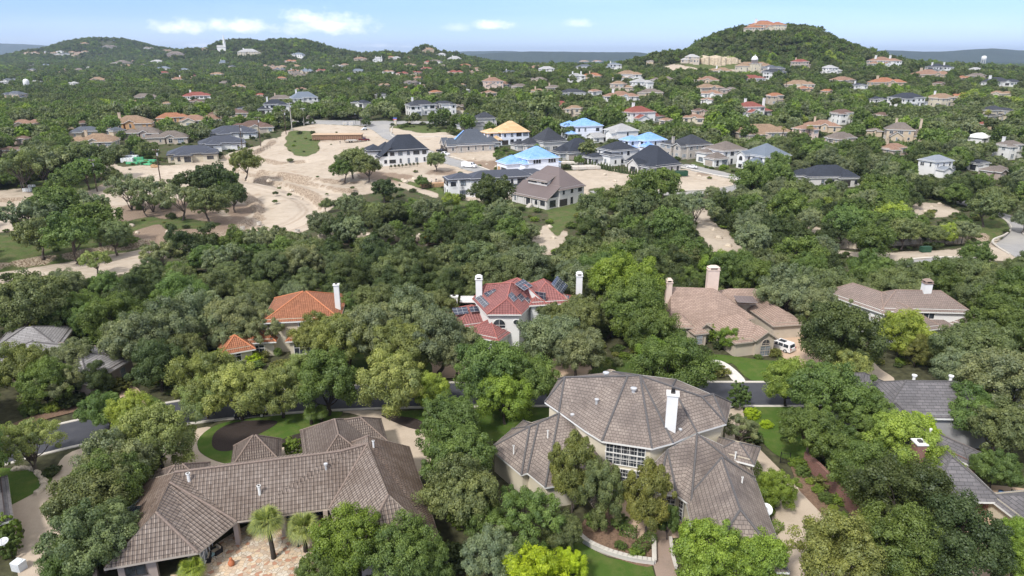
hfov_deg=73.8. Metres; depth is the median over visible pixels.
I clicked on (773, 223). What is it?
cedar tree
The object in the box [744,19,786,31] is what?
house
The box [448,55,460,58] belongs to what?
house
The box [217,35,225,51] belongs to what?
church
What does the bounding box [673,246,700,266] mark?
oak tree
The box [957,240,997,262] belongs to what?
oak tree
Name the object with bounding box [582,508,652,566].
mulch bed
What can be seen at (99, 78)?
house
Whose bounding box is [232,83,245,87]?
house
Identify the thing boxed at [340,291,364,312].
oak tree
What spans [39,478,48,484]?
edging stone
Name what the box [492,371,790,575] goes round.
turret house
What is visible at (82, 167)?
oak tree
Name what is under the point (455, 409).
oak tree
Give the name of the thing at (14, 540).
round shrub
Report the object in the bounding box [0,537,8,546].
satellite dish
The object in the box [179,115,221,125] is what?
house
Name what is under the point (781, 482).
elm tree
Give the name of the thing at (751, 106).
house
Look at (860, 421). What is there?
oak tree
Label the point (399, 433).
driveway
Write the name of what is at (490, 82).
house
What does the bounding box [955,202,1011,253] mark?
kerb
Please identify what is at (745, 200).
elm tree
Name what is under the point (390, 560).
elm tree
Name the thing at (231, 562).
clay urn
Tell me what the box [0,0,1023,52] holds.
sky
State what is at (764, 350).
window
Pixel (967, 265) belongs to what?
oak tree
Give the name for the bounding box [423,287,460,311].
oak tree
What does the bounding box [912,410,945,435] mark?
elm tree
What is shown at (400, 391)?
elm tree
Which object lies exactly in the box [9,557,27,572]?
air conditioner
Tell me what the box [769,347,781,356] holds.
shrub
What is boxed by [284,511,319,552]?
palm tree
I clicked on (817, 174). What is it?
brick house
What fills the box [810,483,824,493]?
wall shrub
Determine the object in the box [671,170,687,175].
dumpster
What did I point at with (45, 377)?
elm tree
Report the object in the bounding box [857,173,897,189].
elm tree
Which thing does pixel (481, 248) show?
oak tree
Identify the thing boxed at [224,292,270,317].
oak tree
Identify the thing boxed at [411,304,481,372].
oak tree
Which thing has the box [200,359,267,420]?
elm tree
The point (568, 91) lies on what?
house
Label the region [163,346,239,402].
elm tree
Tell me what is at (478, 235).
cedar tree
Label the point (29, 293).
oak tree
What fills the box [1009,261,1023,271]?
oak tree
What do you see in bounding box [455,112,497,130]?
brick house
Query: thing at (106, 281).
oak tree
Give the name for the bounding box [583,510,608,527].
shrub
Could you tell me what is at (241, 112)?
house
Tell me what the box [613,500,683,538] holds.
courtyard
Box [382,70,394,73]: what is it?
house
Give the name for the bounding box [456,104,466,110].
house
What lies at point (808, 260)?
elm tree
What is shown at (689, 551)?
elm tree
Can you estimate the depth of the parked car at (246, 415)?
98.81 m
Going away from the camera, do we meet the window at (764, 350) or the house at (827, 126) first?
the window at (764, 350)
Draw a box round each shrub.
[0,512,23,537]
[0,526,23,559]
[17,400,41,416]
[41,401,60,413]
[88,388,109,397]
[242,352,262,363]
[272,347,282,356]
[282,436,302,454]
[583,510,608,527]
[596,356,613,368]
[609,513,630,529]
[611,357,623,366]
[614,540,622,549]
[620,541,627,551]
[627,545,645,558]
[697,344,711,355]
[706,324,716,342]
[711,338,722,349]
[743,407,760,419]
[759,420,773,428]
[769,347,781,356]
[787,457,800,466]
[794,465,810,477]
[804,477,815,484]
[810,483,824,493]
[817,491,833,504]
[827,504,839,509]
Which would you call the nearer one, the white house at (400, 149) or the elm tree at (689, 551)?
the elm tree at (689, 551)
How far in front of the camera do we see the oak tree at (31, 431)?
84.42 m
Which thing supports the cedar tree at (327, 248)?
on the ground at (308, 179)
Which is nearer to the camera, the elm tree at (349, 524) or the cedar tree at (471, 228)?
the elm tree at (349, 524)
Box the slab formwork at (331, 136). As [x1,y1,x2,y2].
[312,133,362,139]
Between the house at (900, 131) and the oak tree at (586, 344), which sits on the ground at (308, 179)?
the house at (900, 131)
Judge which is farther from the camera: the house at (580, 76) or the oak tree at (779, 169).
the house at (580, 76)
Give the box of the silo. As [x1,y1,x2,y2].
[23,79,29,84]
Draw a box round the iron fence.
[780,452,790,463]
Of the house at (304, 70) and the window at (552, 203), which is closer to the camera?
the window at (552, 203)
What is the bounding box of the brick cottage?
[0,475,13,525]
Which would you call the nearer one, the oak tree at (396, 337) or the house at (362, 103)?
the oak tree at (396, 337)
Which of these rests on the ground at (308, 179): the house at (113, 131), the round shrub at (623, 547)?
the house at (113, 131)
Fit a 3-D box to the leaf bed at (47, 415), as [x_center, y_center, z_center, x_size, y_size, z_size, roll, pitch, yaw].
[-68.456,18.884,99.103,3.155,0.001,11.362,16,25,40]
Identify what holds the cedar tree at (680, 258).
on the ground at (308, 179)
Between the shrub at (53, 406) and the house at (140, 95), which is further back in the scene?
the house at (140, 95)
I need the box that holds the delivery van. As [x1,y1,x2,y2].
[461,161,476,167]
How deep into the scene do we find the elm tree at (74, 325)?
122.59 m
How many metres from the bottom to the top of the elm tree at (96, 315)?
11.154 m
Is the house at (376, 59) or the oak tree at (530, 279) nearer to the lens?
the oak tree at (530, 279)
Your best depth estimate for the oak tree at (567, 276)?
135.61 m
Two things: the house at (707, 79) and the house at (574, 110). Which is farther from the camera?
the house at (707, 79)
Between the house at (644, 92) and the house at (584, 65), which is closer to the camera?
the house at (644, 92)
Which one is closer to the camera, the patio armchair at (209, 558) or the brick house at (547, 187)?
the patio armchair at (209, 558)
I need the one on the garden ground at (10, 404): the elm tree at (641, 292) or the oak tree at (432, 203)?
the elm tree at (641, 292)
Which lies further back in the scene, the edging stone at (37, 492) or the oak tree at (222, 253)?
the oak tree at (222, 253)
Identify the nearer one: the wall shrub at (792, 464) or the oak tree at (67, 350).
the wall shrub at (792, 464)
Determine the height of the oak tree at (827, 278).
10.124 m
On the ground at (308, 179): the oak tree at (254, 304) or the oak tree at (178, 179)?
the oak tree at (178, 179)
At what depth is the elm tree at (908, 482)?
71.00 m
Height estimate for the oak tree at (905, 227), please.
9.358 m
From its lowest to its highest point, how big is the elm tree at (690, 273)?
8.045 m
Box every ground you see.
[0,31,1023,301]
[0,296,1023,575]
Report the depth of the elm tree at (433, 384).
99.23 m
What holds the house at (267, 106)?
on the ground at (308, 179)
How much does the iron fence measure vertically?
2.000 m
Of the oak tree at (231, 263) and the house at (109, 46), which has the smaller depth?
the oak tree at (231, 263)
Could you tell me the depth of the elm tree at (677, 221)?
181.19 m
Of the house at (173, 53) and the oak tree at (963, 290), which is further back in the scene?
the house at (173, 53)
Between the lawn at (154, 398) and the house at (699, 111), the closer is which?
the lawn at (154, 398)
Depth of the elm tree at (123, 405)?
92.03 m
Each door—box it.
[313,511,322,514]
[502,140,507,144]
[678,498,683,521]
[705,160,712,165]
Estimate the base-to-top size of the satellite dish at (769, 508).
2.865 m
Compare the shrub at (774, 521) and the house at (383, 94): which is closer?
the shrub at (774, 521)
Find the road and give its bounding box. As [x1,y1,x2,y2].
[0,383,1023,462]
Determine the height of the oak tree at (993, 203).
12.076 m
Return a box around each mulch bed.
[212,420,276,450]
[282,433,301,446]
[381,415,422,428]
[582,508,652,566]
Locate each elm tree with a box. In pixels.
[0,339,49,391]
[11,355,74,405]
[67,296,107,336]
[69,288,99,302]
[70,448,152,507]
[74,291,149,338]
[103,388,155,431]
[110,399,202,475]
[123,337,189,391]
[154,269,209,306]
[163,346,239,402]
[177,373,223,418]
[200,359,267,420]
[210,169,238,192]
[237,243,269,263]
[246,363,302,417]
[268,235,296,252]
[284,350,318,383]
[288,345,359,415]
[307,501,386,575]
[352,347,424,420]
[360,507,443,575]
[402,536,455,575]
[413,369,451,406]
[451,337,536,409]
[476,371,535,424]
[501,541,571,575]
[508,349,561,410]
[554,546,589,575]
[570,251,621,291]
[583,247,667,300]
[598,241,628,261]
[600,270,668,336]
[604,237,651,256]
[623,306,688,351]
[627,332,723,388]
[633,335,666,362]
[643,205,693,238]
[651,167,682,199]
[656,231,709,266]
[669,517,759,575]
[674,264,704,287]
[696,248,715,271]
[698,249,732,276]
[706,248,753,287]
[715,325,744,346]
[724,525,792,575]
[729,159,772,190]
[729,192,766,213]
[731,257,771,288]
[756,466,802,510]
[761,355,806,405]
[765,187,807,218]
[771,235,830,266]
[784,506,892,575]
[788,251,828,273]
[796,300,891,365]
[825,345,873,374]
[825,437,903,505]
[830,450,868,481]
[839,450,981,534]
[846,219,899,256]
[853,498,950,575]
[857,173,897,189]
[861,408,942,464]
[864,181,894,192]
[875,308,937,357]
[897,332,934,366]
[898,487,1020,575]
[910,444,966,469]
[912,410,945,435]
[997,514,1023,541]
[1005,536,1023,575]
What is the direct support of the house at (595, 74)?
on the ground at (308, 179)
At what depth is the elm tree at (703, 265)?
152.03 m
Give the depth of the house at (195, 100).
610.92 m
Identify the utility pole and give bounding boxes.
[88,159,97,191]
[152,149,160,180]
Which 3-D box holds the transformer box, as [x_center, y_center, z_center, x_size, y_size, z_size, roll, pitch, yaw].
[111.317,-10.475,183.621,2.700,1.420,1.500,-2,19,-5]
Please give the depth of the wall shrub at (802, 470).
85.42 m
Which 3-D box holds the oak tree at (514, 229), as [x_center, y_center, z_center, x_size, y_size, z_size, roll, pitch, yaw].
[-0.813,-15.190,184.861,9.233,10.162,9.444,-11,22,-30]
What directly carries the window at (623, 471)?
in the turret house at (626, 422)
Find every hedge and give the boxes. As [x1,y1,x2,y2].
[588,365,614,373]
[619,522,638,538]
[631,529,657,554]
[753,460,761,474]
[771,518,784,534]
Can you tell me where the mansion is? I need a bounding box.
[735,56,769,72]
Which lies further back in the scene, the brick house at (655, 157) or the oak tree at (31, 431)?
the brick house at (655, 157)
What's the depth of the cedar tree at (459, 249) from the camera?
154.75 m
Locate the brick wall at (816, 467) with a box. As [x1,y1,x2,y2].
[803,451,928,575]
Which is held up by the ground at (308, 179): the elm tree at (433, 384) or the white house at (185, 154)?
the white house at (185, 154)
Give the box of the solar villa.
[446,271,582,345]
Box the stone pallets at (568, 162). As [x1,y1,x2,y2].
[561,161,584,164]
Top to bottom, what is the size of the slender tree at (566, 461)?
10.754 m
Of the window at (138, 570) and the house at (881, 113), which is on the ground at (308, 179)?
the house at (881, 113)
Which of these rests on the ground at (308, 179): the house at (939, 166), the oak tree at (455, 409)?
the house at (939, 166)
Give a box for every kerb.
[4,405,822,465]
[9,381,957,435]
[391,125,452,136]
[428,151,488,169]
[596,166,737,191]
[905,256,974,260]
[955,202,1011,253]
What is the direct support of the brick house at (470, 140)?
on the ground at (308, 179)
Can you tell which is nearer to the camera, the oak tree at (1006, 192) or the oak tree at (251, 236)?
the oak tree at (251, 236)
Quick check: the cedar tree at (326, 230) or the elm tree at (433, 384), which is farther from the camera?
the cedar tree at (326, 230)
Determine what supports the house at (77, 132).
on the ground at (308, 179)
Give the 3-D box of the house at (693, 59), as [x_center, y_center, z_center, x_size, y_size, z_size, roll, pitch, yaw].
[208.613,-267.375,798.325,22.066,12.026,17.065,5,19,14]
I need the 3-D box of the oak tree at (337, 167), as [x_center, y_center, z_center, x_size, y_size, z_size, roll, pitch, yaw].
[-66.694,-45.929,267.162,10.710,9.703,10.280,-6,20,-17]
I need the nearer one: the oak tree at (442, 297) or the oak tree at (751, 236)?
the oak tree at (442, 297)
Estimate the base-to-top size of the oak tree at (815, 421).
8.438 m
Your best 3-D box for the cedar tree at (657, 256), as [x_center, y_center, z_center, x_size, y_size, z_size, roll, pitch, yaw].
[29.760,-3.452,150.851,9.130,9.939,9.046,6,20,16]
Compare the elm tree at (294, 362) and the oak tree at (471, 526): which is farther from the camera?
the elm tree at (294, 362)
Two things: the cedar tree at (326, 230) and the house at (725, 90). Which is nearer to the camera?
the cedar tree at (326, 230)
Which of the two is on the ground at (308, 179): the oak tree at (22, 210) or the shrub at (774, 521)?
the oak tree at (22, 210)
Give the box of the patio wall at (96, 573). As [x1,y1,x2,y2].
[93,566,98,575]
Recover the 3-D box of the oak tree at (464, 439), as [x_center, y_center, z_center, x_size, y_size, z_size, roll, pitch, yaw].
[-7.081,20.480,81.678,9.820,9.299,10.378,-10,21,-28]
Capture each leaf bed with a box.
[4,405,78,433]
[791,465,892,575]
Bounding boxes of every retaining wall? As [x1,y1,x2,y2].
[580,533,654,565]
[652,535,656,563]
[669,536,677,568]
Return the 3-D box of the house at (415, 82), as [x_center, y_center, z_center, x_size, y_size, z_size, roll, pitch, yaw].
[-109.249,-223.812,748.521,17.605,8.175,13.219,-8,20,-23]
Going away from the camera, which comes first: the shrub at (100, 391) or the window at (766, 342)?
the shrub at (100, 391)
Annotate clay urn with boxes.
[228,557,234,566]
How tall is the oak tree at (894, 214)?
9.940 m
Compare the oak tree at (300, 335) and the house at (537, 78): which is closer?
the oak tree at (300, 335)
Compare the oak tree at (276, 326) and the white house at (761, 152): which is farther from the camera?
the white house at (761, 152)
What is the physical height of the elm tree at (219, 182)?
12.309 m
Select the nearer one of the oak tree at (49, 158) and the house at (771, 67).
the oak tree at (49, 158)
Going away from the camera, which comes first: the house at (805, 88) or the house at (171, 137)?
the house at (171, 137)
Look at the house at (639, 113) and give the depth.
407.90 m
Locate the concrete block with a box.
[22,188,31,191]
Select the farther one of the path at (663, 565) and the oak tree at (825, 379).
the oak tree at (825, 379)
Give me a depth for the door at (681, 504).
76.92 m
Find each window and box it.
[119,366,126,377]
[124,564,147,575]
[184,157,190,161]
[199,548,207,568]
[236,353,241,360]
[252,344,264,352]
[293,342,309,353]
[493,319,505,328]
[549,200,555,207]
[560,199,566,205]
[605,444,645,457]
[605,452,644,468]
[614,468,640,484]
[661,496,675,505]
[696,335,702,344]
[758,346,770,356]
[761,339,770,345]
[921,313,934,318]
[970,164,975,169]
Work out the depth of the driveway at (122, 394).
107.25 m
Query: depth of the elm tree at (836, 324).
107.54 m
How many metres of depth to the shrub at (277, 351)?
119.51 m
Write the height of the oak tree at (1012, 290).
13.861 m
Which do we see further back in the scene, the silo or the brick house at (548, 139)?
the silo
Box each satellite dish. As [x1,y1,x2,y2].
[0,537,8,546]
[765,503,772,514]
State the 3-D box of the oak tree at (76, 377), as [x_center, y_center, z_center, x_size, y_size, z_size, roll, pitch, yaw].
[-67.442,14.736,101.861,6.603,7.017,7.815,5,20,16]
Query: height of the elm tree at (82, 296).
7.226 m
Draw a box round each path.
[654,538,676,575]
[713,360,744,381]
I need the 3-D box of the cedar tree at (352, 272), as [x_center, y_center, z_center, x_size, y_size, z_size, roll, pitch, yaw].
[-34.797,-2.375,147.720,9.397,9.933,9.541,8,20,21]
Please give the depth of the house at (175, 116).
423.17 m
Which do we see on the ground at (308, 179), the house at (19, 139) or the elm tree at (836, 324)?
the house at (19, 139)
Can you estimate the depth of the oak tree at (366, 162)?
262.46 m
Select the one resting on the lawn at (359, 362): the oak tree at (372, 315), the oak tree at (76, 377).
the oak tree at (372, 315)
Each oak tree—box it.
[0,147,46,188]
[0,198,66,244]
[0,267,71,332]
[0,417,67,470]
[9,217,51,259]
[13,143,70,182]
[28,363,84,398]
[31,495,142,575]
[33,541,104,575]
[36,296,83,326]
[39,452,142,526]
[44,167,81,187]
[46,144,85,172]
[46,336,94,366]
[47,268,86,293]
[61,156,106,190]
[63,188,110,207]
[65,426,157,479]
[67,200,123,246]
[72,389,122,429]
[76,143,116,179]
[77,250,111,273]
[87,270,124,294]
[95,218,134,255]
[96,310,174,362]
[99,166,122,187]
[102,172,146,209]
[125,174,168,211]
[130,194,159,216]
[131,256,164,276]
[132,294,199,342]
[138,239,182,265]
[153,182,197,220]
[157,262,200,288]
[161,284,221,337]
[162,331,208,358]
[163,169,202,206]
[185,184,233,221]
[186,243,218,268]
[187,160,239,188]
[198,267,242,299]
[200,242,245,268]
[201,296,257,335]
[206,320,244,348]
[213,260,249,278]
[217,182,247,212]
[218,264,244,278]
[220,313,262,338]
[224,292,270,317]
[229,146,265,180]
[233,278,275,306]
[240,226,276,245]
[242,307,284,343]
[251,247,291,278]
[256,228,299,247]
[276,280,307,296]
[278,243,327,277]
[285,231,321,244]
[286,310,325,350]
[287,265,322,290]
[291,237,320,256]
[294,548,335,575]
[309,312,373,367]
[318,197,333,210]
[321,251,353,271]
[324,251,357,265]
[328,159,354,182]
[330,214,366,247]
[333,146,367,178]
[335,193,367,211]
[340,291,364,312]
[341,282,394,316]
[341,301,411,359]
[352,153,382,182]
[369,178,400,202]
[369,317,431,377]
[370,246,421,279]
[373,281,438,323]
[410,452,499,529]
[411,197,445,215]
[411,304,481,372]
[414,175,428,188]
[414,420,498,479]
[419,389,480,441]
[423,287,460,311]
[425,243,466,265]
[426,151,446,171]
[427,247,454,262]
[428,322,482,375]
[430,266,454,282]
[437,262,459,294]
[454,240,499,266]
[456,258,495,284]
[458,272,484,295]
[458,496,506,535]
[459,522,521,575]
[476,254,531,283]
[482,197,522,216]
[483,205,522,224]
[485,484,568,540]
[492,239,514,254]
[493,242,552,277]
[494,214,530,239]
[495,107,524,124]
[512,533,547,575]
[516,314,580,359]
[522,275,541,282]
[535,301,557,316]
[539,508,583,551]
[547,326,607,375]
[551,293,603,330]
[553,258,577,275]
[554,260,606,300]
[559,235,602,259]
[559,259,575,273]
[560,123,573,133]
[574,193,611,211]
[578,139,597,154]
[591,291,630,338]
[598,227,631,245]
[601,183,635,202]
[616,187,655,214]
[633,242,676,274]
[653,239,667,254]
[657,192,690,209]
[670,190,715,223]
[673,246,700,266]
[723,413,760,440]
[732,211,763,230]
[733,221,771,250]
[751,261,822,311]
[758,265,819,306]
[762,161,798,180]
[776,402,860,461]
[785,359,880,416]
[788,285,853,317]
[798,265,813,275]
[805,236,836,256]
[808,265,858,289]
[818,234,840,252]
[821,202,867,242]
[824,423,864,455]
[836,390,897,432]
[845,247,894,277]
[847,188,878,204]
[852,278,873,287]
[865,269,915,291]
[867,191,901,210]
[873,257,933,290]
[878,209,917,225]
[883,186,909,203]
[889,217,925,249]
[917,255,965,291]
[927,319,1020,361]
[929,255,984,291]
[929,346,995,389]
[947,379,997,434]
[952,271,1006,307]
[953,346,1023,408]
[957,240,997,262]
[957,395,1023,453]
[959,295,1023,347]
[965,189,1016,227]
[966,266,1023,309]
[968,447,1023,488]
[975,263,1017,284]
[976,186,1023,205]
[1003,250,1023,269]
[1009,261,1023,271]
[1010,166,1023,184]
[1010,210,1023,233]
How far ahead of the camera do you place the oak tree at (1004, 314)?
112.91 m
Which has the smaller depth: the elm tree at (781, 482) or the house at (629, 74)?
the elm tree at (781, 482)
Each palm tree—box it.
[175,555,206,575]
[245,503,286,559]
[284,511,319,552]
[302,406,317,424]
[315,404,328,422]
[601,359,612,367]
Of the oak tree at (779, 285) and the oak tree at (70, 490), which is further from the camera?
the oak tree at (779, 285)
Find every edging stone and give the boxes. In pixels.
[33,489,40,495]
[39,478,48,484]
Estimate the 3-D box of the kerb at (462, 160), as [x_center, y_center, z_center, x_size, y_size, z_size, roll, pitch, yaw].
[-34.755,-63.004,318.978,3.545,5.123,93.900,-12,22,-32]
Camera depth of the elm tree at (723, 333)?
120.38 m
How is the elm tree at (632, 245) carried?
on the ground at (308, 179)
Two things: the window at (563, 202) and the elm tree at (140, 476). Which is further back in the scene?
the window at (563, 202)
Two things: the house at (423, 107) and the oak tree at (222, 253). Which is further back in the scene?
the house at (423, 107)
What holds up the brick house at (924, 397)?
on the garden ground at (10, 404)
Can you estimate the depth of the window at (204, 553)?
70.17 m
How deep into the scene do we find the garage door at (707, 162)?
299.06 m
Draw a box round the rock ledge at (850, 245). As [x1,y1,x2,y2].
[836,237,963,249]
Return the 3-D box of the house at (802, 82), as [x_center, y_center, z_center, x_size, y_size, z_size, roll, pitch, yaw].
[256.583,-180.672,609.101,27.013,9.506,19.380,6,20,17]
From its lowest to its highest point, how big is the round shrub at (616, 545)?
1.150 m
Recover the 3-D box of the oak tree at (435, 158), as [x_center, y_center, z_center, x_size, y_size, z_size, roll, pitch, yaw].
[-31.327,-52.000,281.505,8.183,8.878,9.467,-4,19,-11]
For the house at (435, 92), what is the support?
on the ground at (308, 179)
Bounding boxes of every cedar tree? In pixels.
[70,359,115,392]
[100,273,151,305]
[149,272,162,294]
[185,221,220,251]
[317,238,344,272]
[318,211,360,247]
[331,254,368,287]
[354,232,391,269]
[361,246,383,284]
[373,264,403,293]
[389,236,426,268]
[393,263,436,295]
[398,234,422,258]
[418,252,443,273]
[424,266,467,304]
[450,221,489,244]
[450,245,471,264]
[462,229,496,247]
[583,227,608,247]
[636,251,666,278]
[663,243,699,274]
[663,266,700,287]
[757,212,793,241]
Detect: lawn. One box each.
[0,468,51,504]
[83,392,159,404]
[197,411,342,462]
[323,351,431,378]
[386,410,425,421]
[472,407,548,440]
[538,533,654,575]
[595,357,638,373]
[706,354,787,380]
[749,407,816,459]
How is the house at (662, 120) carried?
on the ground at (308, 179)
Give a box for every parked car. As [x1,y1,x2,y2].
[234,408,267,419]
[686,165,697,168]
[773,338,795,352]
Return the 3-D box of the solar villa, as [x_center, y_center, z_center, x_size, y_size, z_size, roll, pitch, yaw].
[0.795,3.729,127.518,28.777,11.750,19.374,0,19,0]
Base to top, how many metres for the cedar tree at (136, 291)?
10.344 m
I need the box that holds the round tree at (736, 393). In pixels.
[726,380,751,407]
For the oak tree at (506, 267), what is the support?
on the garden ground at (10, 404)
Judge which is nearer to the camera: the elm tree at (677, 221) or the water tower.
the elm tree at (677, 221)
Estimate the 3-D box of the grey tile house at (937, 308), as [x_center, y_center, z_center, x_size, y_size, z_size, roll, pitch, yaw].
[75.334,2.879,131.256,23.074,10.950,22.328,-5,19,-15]
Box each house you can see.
[0,146,20,156]
[0,325,132,398]
[3,91,27,97]
[13,119,40,126]
[14,136,30,144]
[67,120,88,129]
[68,126,104,136]
[71,130,120,146]
[90,77,104,80]
[102,45,116,47]
[104,416,437,575]
[105,112,154,128]
[105,127,126,135]
[110,60,132,63]
[121,127,162,139]
[133,93,156,98]
[145,130,189,144]
[155,112,187,122]
[166,145,218,163]
[167,51,183,56]
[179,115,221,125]
[182,90,211,99]
[189,99,204,103]
[198,135,246,151]
[209,108,247,117]
[209,125,258,138]
[218,283,344,363]
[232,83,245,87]
[234,120,273,133]
[237,48,259,55]
[257,96,288,113]
[269,93,289,99]
[289,71,305,76]
[290,89,318,103]
[292,53,304,57]
[299,67,312,73]
[350,100,371,107]
[354,56,366,60]
[362,134,429,165]
[373,56,381,61]
[374,93,385,98]
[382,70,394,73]
[404,80,418,84]
[404,97,438,115]
[422,48,433,52]
[429,90,441,93]
[434,101,452,107]
[438,101,456,113]
[439,129,500,152]
[442,168,539,196]
[447,70,462,73]
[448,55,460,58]
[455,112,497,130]
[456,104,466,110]
[480,121,529,145]
[481,90,496,96]
[482,75,511,88]
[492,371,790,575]
[495,146,560,169]
[510,127,567,151]
[511,83,524,88]
[512,165,585,209]
[528,77,546,81]
[538,66,554,71]
[545,82,557,89]
[551,138,596,159]
[558,118,603,138]
[562,89,586,94]
[565,105,582,116]
[568,71,584,82]
[576,64,591,68]
[582,141,639,165]
[584,71,601,78]
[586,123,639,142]
[588,89,601,95]
[602,88,639,101]
[607,61,621,68]
[610,81,632,91]
[612,70,642,80]
[618,132,667,151]
[622,102,664,122]
[623,145,682,172]
[629,79,654,90]
[637,89,664,95]
[658,118,672,124]
[659,134,712,159]
[663,265,803,356]
[681,54,699,64]
[682,114,704,123]
[691,108,707,115]
[693,76,718,82]
[695,83,724,91]
[696,141,748,166]
[700,90,722,97]
[701,97,713,103]
[710,66,731,72]
[720,87,735,93]
[731,124,790,138]
[736,143,791,168]
[739,98,772,116]
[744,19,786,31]
[745,75,766,81]
[760,65,785,72]
[761,66,785,79]
[765,93,784,104]
[783,80,814,87]
[790,57,810,67]
[792,125,820,139]
[794,165,859,186]
[797,84,813,91]
[803,116,841,132]
[819,89,832,94]
[820,65,842,73]
[825,132,857,143]
[828,109,853,124]
[829,76,854,82]
[832,278,973,342]
[832,372,999,514]
[851,80,868,88]
[866,55,901,65]
[866,128,883,136]
[867,75,907,86]
[868,96,886,102]
[872,112,887,116]
[878,139,907,155]
[883,118,922,141]
[887,92,927,105]
[910,67,953,77]
[917,155,955,177]
[925,62,954,71]
[926,91,956,106]
[932,81,944,85]
[965,73,986,77]
[966,159,990,170]
[968,132,989,143]
[977,165,1008,179]
[979,75,1018,86]
[980,105,1012,120]
[987,490,1023,541]
[991,91,1010,96]
[991,136,1023,159]
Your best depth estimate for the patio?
71.69 m
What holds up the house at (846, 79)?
on the ground at (308, 179)
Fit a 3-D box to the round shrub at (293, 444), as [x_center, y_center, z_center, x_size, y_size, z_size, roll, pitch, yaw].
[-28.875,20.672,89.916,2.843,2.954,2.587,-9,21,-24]
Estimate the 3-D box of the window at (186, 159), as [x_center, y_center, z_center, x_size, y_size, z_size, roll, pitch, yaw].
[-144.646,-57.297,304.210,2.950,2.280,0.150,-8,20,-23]
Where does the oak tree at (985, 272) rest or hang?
on the garden ground at (10, 404)
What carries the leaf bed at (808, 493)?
on the garden ground at (10, 404)
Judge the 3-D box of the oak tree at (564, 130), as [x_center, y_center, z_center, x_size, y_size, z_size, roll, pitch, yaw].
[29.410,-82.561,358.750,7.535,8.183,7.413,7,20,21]
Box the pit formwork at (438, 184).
[420,182,443,187]
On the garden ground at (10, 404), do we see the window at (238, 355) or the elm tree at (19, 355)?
the elm tree at (19, 355)
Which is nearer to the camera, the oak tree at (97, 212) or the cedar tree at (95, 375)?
the cedar tree at (95, 375)
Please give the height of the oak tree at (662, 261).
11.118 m
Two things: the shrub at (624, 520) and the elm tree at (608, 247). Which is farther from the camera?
the elm tree at (608, 247)
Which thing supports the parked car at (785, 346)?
on the driveway at (799, 352)
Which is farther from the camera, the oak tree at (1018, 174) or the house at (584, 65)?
the house at (584, 65)
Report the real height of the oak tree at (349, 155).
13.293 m
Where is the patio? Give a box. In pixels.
[171,513,333,575]
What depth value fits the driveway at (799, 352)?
120.30 m
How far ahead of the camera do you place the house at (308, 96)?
556.38 m
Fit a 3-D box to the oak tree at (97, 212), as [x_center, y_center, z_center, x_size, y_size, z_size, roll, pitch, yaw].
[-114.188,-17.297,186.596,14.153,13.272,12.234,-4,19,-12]
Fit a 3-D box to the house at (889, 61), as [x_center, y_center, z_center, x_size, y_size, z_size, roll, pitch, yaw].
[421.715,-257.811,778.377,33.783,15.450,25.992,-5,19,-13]
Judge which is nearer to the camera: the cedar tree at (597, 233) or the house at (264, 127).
the cedar tree at (597, 233)
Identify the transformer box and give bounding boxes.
[919,246,932,251]
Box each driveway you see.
[12,444,112,575]
[119,386,144,412]
[156,427,302,469]
[343,410,431,476]
[429,360,464,377]
[551,358,591,374]
[725,408,852,575]
[775,329,821,367]
[868,363,893,380]
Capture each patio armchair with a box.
[205,551,211,562]
[210,543,222,556]
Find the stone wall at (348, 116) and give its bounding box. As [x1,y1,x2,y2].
[306,114,362,118]
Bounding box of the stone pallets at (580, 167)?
[571,164,600,169]
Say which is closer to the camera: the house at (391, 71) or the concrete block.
the concrete block
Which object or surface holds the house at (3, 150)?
on the ground at (308, 179)
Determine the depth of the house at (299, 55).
1595.90 m
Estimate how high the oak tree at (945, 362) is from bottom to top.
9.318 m
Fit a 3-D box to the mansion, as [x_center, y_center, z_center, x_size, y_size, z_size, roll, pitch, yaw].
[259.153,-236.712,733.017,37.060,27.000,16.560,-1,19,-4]
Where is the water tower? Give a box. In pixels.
[981,56,986,62]
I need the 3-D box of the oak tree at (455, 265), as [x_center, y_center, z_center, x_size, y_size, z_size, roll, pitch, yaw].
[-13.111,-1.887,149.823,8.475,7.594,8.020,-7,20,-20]
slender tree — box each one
[547,429,597,512]
[578,455,624,531]
[622,456,676,536]
[658,504,679,539]
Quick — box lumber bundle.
[120,157,134,162]
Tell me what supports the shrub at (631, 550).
on the mulch bed at (609, 537)
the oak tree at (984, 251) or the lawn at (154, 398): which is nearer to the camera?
the lawn at (154, 398)
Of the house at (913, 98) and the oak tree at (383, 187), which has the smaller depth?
the oak tree at (383, 187)
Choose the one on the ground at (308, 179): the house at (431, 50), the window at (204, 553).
the house at (431, 50)
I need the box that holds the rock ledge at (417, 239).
[318,233,454,241]
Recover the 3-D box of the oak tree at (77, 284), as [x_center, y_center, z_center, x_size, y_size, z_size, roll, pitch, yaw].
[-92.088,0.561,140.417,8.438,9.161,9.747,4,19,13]

